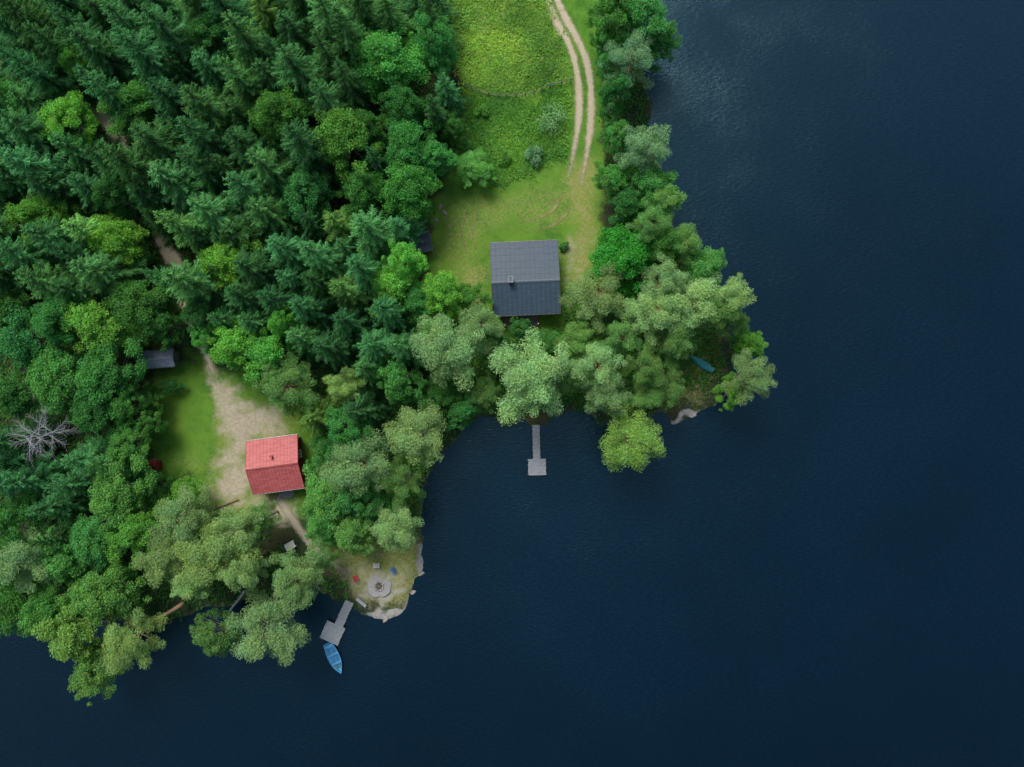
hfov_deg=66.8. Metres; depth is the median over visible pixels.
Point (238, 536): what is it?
pine tree
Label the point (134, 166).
spruce tree
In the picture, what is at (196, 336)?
leafy tree
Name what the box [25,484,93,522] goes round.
spruce tree
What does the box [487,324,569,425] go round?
pine tree
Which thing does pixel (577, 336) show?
pine tree
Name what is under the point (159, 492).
leafy tree
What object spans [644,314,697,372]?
pine tree
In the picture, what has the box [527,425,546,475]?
pier
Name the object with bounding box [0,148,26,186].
spruce tree
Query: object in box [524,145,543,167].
shrub
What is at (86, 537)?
leafy tree
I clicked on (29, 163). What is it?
spruce tree
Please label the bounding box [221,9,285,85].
spruce tree
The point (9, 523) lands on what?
leafy tree
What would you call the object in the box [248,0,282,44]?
spruce tree
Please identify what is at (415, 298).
leafy tree
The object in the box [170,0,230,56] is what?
spruce tree
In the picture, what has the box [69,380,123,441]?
leafy tree
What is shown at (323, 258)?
spruce tree
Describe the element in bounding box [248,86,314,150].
leafy tree
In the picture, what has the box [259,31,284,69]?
spruce tree
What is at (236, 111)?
spruce tree
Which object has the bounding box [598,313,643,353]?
pine tree
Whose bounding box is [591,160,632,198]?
leafy tree
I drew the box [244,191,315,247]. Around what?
spruce tree
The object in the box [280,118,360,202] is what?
spruce tree
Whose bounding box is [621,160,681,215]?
leafy tree
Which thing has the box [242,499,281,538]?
pine tree
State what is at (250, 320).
spruce tree
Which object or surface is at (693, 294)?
pine tree
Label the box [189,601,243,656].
leafy tree
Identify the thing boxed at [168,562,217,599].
pine tree
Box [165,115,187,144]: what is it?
spruce tree
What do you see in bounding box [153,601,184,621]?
fallen trunk
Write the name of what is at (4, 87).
spruce tree
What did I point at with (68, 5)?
spruce tree
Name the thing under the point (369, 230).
spruce tree
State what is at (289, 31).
spruce tree
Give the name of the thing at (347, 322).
spruce tree
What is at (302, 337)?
spruce tree
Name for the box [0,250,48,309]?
spruce tree
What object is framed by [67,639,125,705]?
leafy tree
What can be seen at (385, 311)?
spruce tree
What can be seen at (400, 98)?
leafy tree
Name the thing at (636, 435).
pine tree
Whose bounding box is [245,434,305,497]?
cabin
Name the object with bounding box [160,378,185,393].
leafy tree
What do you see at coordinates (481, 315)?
pine tree
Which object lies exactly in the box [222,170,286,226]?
spruce tree
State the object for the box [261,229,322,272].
spruce tree
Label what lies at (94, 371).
leafy tree
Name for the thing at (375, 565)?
garden chair
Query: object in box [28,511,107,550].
spruce tree
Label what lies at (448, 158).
leafy tree
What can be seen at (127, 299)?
leafy tree
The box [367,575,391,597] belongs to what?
fire pit
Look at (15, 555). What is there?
pine tree
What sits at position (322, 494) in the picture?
leafy tree
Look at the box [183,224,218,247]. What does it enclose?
spruce tree
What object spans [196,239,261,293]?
leafy tree
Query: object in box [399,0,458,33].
spruce tree
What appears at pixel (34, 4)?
spruce tree
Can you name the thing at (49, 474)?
spruce tree
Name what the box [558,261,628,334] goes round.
pine tree
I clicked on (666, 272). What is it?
pine tree
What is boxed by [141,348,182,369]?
shed
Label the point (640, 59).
pine tree
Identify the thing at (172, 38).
spruce tree
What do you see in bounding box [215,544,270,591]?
pine tree
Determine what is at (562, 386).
pine tree
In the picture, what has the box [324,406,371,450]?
leafy tree
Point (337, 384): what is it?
pine tree
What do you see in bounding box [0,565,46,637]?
leafy tree
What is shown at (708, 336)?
undergrowth
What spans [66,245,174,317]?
spruce tree
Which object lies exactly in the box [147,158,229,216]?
spruce tree
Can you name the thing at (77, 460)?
spruce tree
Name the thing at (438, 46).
leafy tree
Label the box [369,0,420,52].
spruce tree
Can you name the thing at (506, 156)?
shrub
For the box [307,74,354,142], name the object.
spruce tree
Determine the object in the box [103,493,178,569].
leafy tree
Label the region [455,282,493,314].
leafy tree
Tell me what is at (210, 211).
spruce tree
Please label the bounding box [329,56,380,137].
spruce tree
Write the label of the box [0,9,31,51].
spruce tree
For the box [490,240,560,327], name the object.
cabin
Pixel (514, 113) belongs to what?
rough grass
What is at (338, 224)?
leafy tree
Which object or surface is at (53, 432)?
dead tree
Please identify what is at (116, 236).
leafy tree
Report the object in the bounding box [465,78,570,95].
rail fence
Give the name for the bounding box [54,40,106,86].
leafy tree
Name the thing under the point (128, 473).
leafy tree
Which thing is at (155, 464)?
shed
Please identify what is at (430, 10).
spruce tree
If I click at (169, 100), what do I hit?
spruce tree
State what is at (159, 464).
door
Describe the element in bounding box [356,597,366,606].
bench
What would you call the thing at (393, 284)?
leafy tree
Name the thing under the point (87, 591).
leafy tree
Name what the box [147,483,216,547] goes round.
pine tree
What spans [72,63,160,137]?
spruce tree
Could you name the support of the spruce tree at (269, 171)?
on the ground at (218, 416)
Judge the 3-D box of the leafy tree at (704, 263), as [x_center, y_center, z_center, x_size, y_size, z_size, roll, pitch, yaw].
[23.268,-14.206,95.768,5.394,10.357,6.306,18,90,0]
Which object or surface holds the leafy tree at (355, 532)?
on the ground at (218, 416)
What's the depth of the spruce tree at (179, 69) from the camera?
91.77 m
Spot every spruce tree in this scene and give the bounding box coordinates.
[0,0,47,30]
[0,0,88,86]
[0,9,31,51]
[0,31,56,92]
[0,45,99,109]
[0,106,117,170]
[0,122,30,175]
[0,144,104,216]
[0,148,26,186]
[0,171,36,202]
[0,172,29,212]
[0,203,44,252]
[0,235,64,275]
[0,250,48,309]
[0,414,69,455]
[0,424,67,502]
[0,449,82,497]
[0,519,63,571]
[4,83,82,129]
[12,260,78,306]
[20,214,91,271]
[22,19,94,104]
[24,0,52,19]
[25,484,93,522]
[27,162,114,220]
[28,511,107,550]
[33,0,103,35]
[43,468,107,498]
[44,237,126,272]
[46,2,120,45]
[48,130,124,180]
[48,272,110,324]
[59,429,135,476]
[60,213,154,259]
[66,22,147,111]
[66,166,142,223]
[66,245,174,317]
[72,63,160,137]
[76,143,133,184]
[78,0,124,44]
[84,442,152,471]
[97,138,194,236]
[100,0,158,58]
[111,25,199,88]
[113,0,155,37]
[126,182,181,236]
[128,115,194,166]
[136,0,188,26]
[137,265,194,304]
[139,2,228,88]
[140,204,178,250]
[143,76,204,139]
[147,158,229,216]
[153,207,219,261]
[159,258,235,322]
[162,51,206,102]
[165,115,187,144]
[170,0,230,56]
[175,113,241,177]
[175,145,233,196]
[177,82,243,149]
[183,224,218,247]
[186,189,264,241]
[189,46,241,103]
[201,0,268,56]
[206,302,247,336]
[209,153,246,190]
[215,53,270,110]
[215,90,284,153]
[216,212,271,260]
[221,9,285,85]
[221,125,295,179]
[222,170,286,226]
[223,279,270,314]
[231,239,291,310]
[237,306,284,345]
[244,145,321,216]
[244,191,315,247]
[245,0,298,26]
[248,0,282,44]
[249,57,291,99]
[256,281,306,327]
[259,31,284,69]
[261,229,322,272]
[270,43,332,125]
[273,5,316,59]
[274,264,312,296]
[278,0,344,32]
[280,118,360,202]
[285,319,334,367]
[287,290,338,330]
[295,208,329,244]
[297,240,349,278]
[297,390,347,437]
[301,268,338,309]
[306,0,359,54]
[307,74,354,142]
[310,29,357,98]
[311,329,361,379]
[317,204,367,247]
[324,268,376,313]
[327,4,394,89]
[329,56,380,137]
[329,302,382,342]
[334,234,362,263]
[340,383,391,428]
[344,249,392,306]
[345,0,380,34]
[348,204,404,260]
[350,327,402,366]
[354,354,393,388]
[364,146,391,183]
[364,293,416,337]
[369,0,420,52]
[383,214,427,245]
[384,328,432,370]
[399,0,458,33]
[409,0,464,62]
[418,94,459,148]
[432,72,467,121]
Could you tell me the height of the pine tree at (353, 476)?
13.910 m
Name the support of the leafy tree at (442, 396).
on the ground at (218, 416)
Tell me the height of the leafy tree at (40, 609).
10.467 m
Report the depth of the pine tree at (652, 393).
92.06 m
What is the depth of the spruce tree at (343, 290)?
93.18 m
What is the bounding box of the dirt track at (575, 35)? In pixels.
[545,0,595,182]
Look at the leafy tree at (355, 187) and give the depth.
92.07 m
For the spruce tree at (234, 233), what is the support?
on the ground at (218, 416)
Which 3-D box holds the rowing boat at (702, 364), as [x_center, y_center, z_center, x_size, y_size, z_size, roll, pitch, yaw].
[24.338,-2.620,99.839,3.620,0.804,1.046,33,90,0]
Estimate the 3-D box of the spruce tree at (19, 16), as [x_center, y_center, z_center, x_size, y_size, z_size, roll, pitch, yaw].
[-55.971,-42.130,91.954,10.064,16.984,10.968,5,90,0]
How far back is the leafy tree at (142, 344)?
96.11 m
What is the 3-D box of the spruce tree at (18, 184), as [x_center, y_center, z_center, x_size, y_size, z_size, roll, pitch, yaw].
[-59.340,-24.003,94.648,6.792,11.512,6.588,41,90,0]
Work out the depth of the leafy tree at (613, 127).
93.56 m
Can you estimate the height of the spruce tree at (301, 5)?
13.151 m
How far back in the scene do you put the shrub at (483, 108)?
99.18 m
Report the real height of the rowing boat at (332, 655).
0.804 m
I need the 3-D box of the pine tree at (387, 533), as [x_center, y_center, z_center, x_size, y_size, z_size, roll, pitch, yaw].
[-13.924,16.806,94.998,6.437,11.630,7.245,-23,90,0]
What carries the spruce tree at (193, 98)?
on the ground at (218, 416)
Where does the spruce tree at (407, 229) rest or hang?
on the ground at (218, 416)
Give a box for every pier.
[319,600,353,645]
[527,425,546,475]
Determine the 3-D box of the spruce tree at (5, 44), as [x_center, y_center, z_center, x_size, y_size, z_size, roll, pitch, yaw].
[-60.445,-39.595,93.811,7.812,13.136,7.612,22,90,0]
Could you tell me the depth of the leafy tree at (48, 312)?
90.19 m
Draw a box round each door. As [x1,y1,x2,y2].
[157,461,162,467]
[174,355,179,360]
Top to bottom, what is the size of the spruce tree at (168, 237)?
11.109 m
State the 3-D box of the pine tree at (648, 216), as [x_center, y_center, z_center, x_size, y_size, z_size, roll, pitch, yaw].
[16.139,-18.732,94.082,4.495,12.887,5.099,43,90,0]
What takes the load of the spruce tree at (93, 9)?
on the ground at (218, 416)
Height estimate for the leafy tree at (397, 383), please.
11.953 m
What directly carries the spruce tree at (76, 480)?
on the ground at (218, 416)
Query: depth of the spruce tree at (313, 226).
91.89 m
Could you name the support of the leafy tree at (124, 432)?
on the ground at (218, 416)
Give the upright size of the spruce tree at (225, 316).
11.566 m
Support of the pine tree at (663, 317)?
on the ground at (218, 416)
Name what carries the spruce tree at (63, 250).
on the ground at (218, 416)
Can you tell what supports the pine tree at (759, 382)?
on the ground at (218, 416)
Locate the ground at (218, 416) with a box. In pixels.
[0,0,735,628]
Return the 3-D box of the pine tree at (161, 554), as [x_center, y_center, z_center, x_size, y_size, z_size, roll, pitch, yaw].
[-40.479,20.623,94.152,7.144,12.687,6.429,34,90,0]
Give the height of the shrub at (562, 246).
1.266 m
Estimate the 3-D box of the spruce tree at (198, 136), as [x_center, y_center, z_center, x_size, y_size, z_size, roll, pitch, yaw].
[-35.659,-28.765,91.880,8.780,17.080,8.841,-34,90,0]
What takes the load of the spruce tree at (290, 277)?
on the ground at (218, 416)
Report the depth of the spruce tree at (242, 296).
91.45 m
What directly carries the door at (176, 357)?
in the shed at (159, 358)
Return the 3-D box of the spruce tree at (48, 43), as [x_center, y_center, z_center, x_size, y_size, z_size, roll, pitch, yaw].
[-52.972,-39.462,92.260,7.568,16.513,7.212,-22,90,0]
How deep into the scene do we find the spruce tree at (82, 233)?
90.16 m
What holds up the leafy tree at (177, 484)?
on the ground at (218, 416)
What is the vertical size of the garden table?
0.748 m
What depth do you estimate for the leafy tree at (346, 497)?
92.02 m
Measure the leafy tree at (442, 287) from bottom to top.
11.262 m
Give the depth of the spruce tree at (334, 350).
92.22 m
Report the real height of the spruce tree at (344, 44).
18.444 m
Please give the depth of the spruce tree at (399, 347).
90.25 m
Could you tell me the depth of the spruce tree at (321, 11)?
89.71 m
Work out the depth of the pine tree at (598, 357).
89.90 m
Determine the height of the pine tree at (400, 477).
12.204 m
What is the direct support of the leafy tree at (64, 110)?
on the ground at (218, 416)
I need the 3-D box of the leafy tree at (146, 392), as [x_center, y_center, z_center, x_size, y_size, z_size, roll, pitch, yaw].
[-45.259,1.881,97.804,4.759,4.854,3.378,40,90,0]
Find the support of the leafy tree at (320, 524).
on the ground at (218, 416)
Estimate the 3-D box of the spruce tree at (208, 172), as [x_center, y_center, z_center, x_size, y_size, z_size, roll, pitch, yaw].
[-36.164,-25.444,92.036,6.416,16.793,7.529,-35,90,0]
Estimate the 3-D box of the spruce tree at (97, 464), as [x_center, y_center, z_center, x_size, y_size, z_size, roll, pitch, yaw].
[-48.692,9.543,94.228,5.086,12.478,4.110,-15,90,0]
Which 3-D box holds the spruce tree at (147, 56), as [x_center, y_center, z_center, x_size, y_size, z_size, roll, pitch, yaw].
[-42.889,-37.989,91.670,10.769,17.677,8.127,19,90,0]
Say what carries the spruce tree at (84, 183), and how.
on the ground at (218, 416)
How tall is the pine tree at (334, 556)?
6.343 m
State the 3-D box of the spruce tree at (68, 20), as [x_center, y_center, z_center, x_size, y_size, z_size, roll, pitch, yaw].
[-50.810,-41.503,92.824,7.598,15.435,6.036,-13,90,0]
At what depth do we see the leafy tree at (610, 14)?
91.83 m
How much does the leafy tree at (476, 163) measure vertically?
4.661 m
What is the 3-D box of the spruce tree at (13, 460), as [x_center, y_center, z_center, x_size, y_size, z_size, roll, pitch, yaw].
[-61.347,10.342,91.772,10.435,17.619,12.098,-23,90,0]
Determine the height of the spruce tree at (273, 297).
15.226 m
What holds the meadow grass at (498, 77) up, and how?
on the ground at (218, 416)
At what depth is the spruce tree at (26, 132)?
90.26 m
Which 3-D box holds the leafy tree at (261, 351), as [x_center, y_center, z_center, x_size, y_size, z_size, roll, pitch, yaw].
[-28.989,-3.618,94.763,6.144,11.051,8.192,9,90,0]
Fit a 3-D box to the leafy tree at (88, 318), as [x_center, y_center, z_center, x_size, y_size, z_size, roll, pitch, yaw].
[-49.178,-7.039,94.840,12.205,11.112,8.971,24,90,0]
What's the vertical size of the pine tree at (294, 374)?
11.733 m
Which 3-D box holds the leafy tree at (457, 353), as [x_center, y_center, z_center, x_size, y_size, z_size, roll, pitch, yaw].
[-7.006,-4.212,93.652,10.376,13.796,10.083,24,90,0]
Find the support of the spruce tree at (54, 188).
on the ground at (218, 416)
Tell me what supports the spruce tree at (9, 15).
on the ground at (218, 416)
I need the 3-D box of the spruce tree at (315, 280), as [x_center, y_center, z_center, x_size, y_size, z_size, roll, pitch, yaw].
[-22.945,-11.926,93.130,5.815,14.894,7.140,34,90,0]
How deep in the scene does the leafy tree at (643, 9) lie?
90.38 m
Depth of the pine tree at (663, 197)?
91.32 m
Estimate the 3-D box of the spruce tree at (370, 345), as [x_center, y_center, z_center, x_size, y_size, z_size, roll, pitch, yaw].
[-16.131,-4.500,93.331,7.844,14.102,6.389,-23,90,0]
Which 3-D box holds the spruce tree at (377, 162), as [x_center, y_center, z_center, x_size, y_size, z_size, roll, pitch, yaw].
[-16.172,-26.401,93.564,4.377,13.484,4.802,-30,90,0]
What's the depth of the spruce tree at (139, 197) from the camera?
92.23 m
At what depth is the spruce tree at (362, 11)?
92.13 m
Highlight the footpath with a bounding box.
[275,496,351,576]
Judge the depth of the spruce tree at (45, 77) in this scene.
92.01 m
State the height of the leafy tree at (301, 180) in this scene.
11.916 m
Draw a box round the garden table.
[284,540,295,549]
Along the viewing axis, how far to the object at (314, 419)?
93.43 m
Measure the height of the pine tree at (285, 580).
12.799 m
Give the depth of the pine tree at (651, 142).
89.80 m
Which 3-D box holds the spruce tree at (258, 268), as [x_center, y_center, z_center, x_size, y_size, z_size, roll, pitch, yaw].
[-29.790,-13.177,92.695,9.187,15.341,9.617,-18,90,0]
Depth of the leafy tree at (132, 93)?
92.08 m
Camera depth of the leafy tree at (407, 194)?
91.35 m
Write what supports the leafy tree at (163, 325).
on the ground at (218, 416)
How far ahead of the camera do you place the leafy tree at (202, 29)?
90.78 m
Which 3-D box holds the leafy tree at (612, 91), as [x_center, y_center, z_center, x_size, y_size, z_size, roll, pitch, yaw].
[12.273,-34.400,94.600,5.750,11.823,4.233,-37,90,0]
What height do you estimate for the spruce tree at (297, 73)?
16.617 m
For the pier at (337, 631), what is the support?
in the lake water
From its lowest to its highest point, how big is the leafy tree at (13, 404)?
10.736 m
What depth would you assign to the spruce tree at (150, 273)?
89.19 m
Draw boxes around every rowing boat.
[324,642,341,673]
[689,355,714,372]
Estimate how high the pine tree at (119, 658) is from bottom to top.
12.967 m
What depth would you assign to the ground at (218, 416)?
100.03 m
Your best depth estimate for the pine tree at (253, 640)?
91.31 m
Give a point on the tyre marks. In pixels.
(554, 207)
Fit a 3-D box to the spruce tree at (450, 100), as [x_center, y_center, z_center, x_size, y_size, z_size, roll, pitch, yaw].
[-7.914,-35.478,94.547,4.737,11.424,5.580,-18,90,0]
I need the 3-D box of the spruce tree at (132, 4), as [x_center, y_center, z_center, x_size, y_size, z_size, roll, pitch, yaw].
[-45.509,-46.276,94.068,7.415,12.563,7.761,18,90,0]
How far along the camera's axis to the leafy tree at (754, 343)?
95.05 m
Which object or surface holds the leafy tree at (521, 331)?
on the ground at (218, 416)
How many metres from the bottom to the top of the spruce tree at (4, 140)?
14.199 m
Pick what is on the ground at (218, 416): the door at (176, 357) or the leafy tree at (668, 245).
the leafy tree at (668, 245)
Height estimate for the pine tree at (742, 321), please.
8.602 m
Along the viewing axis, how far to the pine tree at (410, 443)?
89.68 m
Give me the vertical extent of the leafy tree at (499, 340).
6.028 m
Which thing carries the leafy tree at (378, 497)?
on the ground at (218, 416)
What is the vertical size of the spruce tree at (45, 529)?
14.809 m
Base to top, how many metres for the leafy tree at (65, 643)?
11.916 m
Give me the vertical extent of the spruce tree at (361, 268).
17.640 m
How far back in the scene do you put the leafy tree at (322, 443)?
92.93 m
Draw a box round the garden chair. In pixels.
[373,563,379,567]
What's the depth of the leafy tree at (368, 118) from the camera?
90.88 m
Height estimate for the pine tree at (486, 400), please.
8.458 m
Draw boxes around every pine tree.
[0,526,65,594]
[100,604,168,675]
[131,529,197,587]
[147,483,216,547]
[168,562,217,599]
[170,505,261,587]
[215,501,275,556]
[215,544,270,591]
[224,587,310,666]
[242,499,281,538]
[251,351,319,418]
[269,538,329,609]
[315,546,340,570]
[316,425,394,495]
[323,366,366,400]
[369,500,424,552]
[380,454,426,508]
[382,398,446,466]
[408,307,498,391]
[412,318,449,349]
[452,301,505,348]
[469,375,501,414]
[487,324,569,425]
[549,351,583,394]
[554,321,600,360]
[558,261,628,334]
[567,341,627,387]
[579,371,633,416]
[598,28,657,89]
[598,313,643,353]
[598,402,666,472]
[613,123,671,174]
[614,285,680,345]
[619,342,665,392]
[624,201,671,242]
[624,376,664,411]
[639,252,689,308]
[641,183,687,219]
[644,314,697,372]
[649,370,685,410]
[651,270,733,337]
[661,222,702,264]
[687,294,740,337]
[708,271,756,317]
[719,308,750,340]
[720,347,777,404]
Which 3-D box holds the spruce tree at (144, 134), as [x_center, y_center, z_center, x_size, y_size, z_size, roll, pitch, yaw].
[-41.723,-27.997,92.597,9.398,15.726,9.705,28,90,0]
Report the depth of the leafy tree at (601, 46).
95.33 m
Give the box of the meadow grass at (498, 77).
[440,0,571,103]
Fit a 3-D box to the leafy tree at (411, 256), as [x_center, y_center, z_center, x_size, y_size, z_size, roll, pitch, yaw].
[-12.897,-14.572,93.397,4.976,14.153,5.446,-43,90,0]
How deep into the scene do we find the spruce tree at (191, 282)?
90.12 m
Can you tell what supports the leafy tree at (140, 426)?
on the ground at (218, 416)
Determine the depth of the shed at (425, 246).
97.72 m
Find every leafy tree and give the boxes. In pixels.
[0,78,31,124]
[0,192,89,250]
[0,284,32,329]
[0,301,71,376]
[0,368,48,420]
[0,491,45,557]
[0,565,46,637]
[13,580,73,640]
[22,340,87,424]
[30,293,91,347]
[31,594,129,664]
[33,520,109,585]
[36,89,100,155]
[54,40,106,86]
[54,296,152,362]
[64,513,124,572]
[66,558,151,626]
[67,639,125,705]
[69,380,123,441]
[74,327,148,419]
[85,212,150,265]
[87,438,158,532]
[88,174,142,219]
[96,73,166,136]
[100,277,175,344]
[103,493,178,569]
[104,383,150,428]
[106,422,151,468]
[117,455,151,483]
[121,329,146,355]
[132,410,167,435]
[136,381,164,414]
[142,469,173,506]
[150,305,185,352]
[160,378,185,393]
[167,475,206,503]
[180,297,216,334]
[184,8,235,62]
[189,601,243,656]
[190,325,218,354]
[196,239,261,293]
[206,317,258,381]
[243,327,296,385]
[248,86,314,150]
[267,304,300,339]
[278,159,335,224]
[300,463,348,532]
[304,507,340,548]
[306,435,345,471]
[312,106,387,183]
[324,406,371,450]
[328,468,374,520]
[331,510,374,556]
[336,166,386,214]
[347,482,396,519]
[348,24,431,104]
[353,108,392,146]
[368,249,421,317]
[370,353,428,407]
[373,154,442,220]
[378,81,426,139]
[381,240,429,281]
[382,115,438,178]
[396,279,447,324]
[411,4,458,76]
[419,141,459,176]
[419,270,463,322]
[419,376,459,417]
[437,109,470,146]
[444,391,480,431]
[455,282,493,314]
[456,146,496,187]
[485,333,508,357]
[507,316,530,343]
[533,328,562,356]
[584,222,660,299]
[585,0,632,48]
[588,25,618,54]
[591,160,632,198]
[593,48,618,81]
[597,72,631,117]
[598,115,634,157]
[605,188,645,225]
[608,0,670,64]
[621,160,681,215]
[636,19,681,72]
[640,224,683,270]
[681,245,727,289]
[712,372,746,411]
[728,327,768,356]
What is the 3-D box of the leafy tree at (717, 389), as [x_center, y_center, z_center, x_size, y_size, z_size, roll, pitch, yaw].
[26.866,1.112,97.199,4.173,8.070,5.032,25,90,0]
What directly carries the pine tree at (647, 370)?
on the ground at (218, 416)
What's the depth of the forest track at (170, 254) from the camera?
99.99 m
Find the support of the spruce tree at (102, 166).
on the ground at (218, 416)
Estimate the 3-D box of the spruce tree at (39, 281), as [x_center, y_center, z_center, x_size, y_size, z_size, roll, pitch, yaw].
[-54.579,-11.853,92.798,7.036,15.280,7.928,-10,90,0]
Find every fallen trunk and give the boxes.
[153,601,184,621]
[214,499,238,508]
[227,590,244,613]
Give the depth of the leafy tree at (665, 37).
92.67 m
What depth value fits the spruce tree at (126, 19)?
90.10 m
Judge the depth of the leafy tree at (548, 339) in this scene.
95.08 m
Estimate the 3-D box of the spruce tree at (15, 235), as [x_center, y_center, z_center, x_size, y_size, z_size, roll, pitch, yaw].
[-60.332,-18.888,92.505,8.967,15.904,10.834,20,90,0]
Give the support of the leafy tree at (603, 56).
on the ground at (218, 416)
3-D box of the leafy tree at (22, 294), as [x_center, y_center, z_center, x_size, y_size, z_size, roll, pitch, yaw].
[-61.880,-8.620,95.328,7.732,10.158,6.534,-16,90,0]
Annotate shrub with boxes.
[473,103,488,116]
[497,150,511,166]
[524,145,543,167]
[536,102,569,135]
[559,241,569,250]
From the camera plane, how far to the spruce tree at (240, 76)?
90.56 m
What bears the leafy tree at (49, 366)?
on the ground at (218, 416)
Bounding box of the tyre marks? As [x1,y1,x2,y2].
[461,193,568,243]
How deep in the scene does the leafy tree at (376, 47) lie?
90.59 m
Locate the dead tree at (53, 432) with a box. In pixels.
[7,403,82,462]
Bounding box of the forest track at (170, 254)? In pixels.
[85,98,213,371]
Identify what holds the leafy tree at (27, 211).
on the ground at (218, 416)
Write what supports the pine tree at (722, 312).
on the ground at (218, 416)
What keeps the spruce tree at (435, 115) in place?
on the ground at (218, 416)
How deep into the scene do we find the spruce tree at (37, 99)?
91.75 m
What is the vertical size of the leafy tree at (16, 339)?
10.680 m
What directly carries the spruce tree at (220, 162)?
on the ground at (218, 416)
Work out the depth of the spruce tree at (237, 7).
90.81 m
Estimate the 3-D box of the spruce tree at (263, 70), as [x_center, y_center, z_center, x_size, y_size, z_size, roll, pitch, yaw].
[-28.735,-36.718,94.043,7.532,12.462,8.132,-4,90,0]
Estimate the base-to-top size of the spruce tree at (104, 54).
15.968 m
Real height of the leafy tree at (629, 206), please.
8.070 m
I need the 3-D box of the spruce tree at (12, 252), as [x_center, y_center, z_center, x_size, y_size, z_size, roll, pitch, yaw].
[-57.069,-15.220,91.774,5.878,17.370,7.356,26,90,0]
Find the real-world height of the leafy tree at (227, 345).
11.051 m
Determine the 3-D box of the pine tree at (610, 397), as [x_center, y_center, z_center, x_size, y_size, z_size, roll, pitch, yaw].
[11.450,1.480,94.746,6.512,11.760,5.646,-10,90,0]
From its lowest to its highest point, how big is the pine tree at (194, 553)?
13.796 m
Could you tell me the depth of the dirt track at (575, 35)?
99.92 m
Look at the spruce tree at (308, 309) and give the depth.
93.05 m
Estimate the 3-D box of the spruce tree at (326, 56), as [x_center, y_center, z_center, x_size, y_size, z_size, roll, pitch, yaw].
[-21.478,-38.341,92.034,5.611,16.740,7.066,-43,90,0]
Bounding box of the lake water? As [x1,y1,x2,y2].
[0,0,1023,766]
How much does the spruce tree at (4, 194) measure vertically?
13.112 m
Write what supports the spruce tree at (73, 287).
on the ground at (218, 416)
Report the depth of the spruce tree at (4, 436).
95.49 m
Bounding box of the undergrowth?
[0,0,731,622]
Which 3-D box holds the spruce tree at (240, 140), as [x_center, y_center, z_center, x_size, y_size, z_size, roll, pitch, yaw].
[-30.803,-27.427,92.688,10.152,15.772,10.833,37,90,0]
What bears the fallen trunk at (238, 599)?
on the ground at (218, 416)
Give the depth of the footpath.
100.01 m
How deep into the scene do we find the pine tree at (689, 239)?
91.48 m
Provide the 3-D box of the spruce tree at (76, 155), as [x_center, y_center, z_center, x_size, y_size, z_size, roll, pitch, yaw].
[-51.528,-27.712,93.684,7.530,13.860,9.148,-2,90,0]
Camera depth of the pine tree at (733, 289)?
88.74 m
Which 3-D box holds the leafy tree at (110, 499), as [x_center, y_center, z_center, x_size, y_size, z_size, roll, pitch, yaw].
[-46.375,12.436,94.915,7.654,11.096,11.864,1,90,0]
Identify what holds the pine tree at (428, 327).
on the ground at (218, 416)
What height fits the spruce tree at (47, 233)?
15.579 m
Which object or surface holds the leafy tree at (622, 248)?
on the ground at (218, 416)
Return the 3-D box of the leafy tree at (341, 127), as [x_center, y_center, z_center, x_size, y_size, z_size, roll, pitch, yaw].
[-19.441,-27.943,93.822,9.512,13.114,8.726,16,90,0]
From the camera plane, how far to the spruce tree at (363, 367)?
92.55 m
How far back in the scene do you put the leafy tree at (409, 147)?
90.88 m
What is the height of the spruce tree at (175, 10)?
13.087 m
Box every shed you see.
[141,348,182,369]
[144,459,162,472]
[410,231,432,253]
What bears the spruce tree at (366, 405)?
on the ground at (218, 416)
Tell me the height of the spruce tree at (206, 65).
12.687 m
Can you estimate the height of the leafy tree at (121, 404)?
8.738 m
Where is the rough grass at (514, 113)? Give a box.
[451,80,573,189]
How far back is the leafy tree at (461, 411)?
94.40 m
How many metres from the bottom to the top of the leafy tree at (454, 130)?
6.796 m
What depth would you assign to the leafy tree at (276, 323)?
90.03 m
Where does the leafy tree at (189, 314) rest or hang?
on the ground at (218, 416)
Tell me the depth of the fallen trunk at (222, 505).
99.86 m
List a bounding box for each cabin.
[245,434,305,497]
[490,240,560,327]
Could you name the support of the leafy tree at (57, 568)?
on the ground at (218, 416)
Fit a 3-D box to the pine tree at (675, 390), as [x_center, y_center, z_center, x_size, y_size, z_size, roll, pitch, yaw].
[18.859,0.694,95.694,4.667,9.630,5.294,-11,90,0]
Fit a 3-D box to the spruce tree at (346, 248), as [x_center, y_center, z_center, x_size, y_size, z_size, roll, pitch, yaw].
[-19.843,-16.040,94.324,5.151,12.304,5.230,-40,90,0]
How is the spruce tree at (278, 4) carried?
on the ground at (218, 416)
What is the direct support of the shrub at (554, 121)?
on the ground at (218, 416)
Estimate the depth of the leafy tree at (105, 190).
91.25 m
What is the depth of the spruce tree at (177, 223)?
89.28 m

